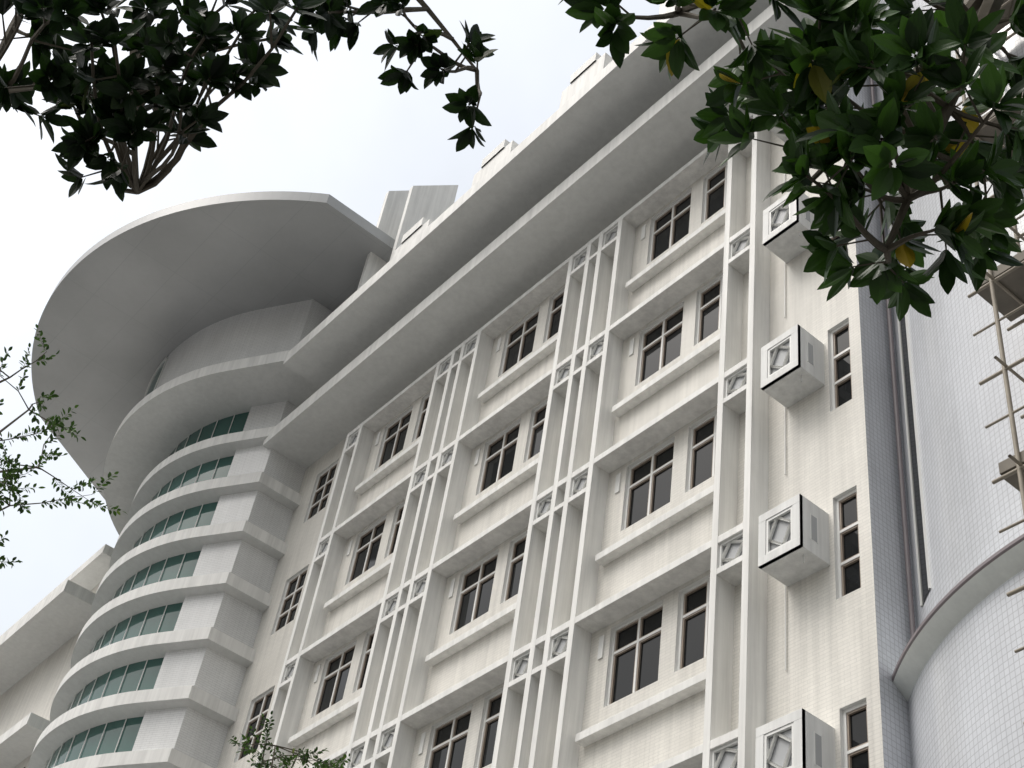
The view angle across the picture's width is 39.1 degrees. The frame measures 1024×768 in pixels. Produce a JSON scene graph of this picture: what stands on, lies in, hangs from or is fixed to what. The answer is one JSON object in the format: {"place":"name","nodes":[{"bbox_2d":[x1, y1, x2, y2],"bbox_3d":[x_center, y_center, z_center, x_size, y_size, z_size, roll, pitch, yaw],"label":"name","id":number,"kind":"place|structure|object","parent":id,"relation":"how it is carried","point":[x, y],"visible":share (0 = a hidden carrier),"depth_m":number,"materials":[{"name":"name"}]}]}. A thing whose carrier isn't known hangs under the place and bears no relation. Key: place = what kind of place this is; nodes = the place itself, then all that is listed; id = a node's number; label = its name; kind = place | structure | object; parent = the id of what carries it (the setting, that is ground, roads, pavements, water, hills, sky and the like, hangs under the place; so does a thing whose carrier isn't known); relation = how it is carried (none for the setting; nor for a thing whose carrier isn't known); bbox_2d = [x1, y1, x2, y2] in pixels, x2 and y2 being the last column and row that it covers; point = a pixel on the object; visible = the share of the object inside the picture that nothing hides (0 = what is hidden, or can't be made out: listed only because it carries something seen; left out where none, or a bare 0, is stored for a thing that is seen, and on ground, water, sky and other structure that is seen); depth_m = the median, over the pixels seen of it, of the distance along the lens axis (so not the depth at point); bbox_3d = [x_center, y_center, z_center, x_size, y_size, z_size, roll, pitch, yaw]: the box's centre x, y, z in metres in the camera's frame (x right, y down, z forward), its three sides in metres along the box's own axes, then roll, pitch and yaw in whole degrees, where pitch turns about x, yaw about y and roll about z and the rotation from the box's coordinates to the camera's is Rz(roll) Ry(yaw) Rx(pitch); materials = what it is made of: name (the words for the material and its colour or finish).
{"place":"outdoors","nodes":[
{"label":"outdoors","id":0,"kind":"place"},
{"bbox_2d":[28,191,394,767],"bbox_3d":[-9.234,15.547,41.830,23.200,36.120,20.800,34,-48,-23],"label":"corner tower","id":1,"kind":"structure","parent":0,"point":[175,334],"depth_m":46.09,"materials":[{"name":"white paint"}]},
{"bbox_2d":[0,0,659,635],"label":"sky","id":2,"kind":"structure","parent":0,"point":[330,126],"materials":[{"name":"white"}]},
{"bbox_2d":[357,185,457,289],"bbox_3d":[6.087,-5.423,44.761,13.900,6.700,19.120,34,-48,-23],"label":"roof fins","id":3,"kind":"object","parent":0,"point":[402,213],"visible":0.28,"depth_m":47.09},
{"bbox_2d":[217,94,883,767],"bbox_3d":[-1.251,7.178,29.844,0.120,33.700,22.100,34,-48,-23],"label":"facade wall","id":4,"kind":"structure","parent":0,"point":[829,674],"depth_m":27.80,"materials":[{"name":"white paint"}]},
{"label":"ground","id":5,"kind":"structure","parent":0,"visible":0},
{"bbox_2d":[0,544,113,767],"bbox_3d":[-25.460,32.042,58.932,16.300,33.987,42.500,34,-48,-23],"label":"wing","id":6,"kind":"structure","parent":5,"relation":"on","point":[38,641],"depth_m":54.73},
{"bbox_2d":[0,324,126,568],"bbox_3d":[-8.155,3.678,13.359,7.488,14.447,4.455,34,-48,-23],"label":"street tree","id":7,"kind":"object","parent":5,"relation":"on","point":[10,475],"depth_m":18.64,"materials":[{"name":"green plant"}]},
{"bbox_2d":[0,0,497,201],"bbox_3d":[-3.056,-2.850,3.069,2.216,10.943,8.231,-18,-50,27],"label":"street tree","id":8,"kind":"object","parent":5,"relation":"on","point":[122,116],"visible":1,"depth_m":4.83,"materials":[{"name":"green plant"}]},
{"bbox_2d":[229,710,350,767],"bbox_3d":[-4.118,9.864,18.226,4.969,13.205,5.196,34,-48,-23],"label":"street tree","id":9,"kind":"object","parent":5,"relation":"on","point":[305,757],"visible":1,"depth_m":22.89,"materials":[{"name":"green plant"}]},
{"bbox_2d":[254,113,770,767],"bbox_3d":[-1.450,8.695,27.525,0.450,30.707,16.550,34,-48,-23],"label":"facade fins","id":10,"kind":"object","parent":5,"relation":"on","point":[556,615],"visible":0.97,"depth_m":31.18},
{"bbox_2d":[262,0,816,468],"bbox_3d":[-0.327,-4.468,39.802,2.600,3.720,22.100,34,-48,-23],"label":"eaves cornice","id":11,"kind":"structure","parent":10,"relation":"attached to","point":[606,144],"depth_m":38.46,"materials":[{"name":"white paint"}]},
{"bbox_2d":[236,105,869,767],"bbox_3d":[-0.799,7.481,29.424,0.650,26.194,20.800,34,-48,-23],"label":"windows","id":12,"kind":"structure","parent":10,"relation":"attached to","point":[634,665],"depth_m":30.41,"materials":[{"name":"black"}]},
{"bbox_2d":[755,89,835,767],"bbox_3d":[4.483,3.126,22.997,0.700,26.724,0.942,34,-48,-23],"label":"air conditioner boxes","id":13,"kind":"object","parent":10,"relation":"attached to","point":[793,541],"visible":0.79,"depth_m":23.49,"materials":[{"name":"paint"}]},
{"bbox_2d":[558,0,1023,321],"bbox_3d":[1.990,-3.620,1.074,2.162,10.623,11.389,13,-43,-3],"label":"fig tree","id":14,"kind":"object","parent":5,"relation":"on","point":[826,55],"visible":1,"depth_m":5.02,"materials":[{"name":"green plant"}]},
{"bbox_2d":[847,0,1023,767],"bbox_3d":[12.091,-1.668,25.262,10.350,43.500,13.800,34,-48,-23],"label":"building wall","id":15,"kind":"structure","parent":5,"relation":"on","point":[948,564],"depth_m":21.43,"materials":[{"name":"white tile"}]},
{"bbox_2d":[930,0,1023,723],"bbox_3d":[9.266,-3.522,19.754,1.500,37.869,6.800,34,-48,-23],"label":"scaffold","id":16,"kind":"object","parent":5,"relation":"on","point":[1001,290],"visible":0.36,"depth_m":20.42,"materials":[{"name":"brown wood"}]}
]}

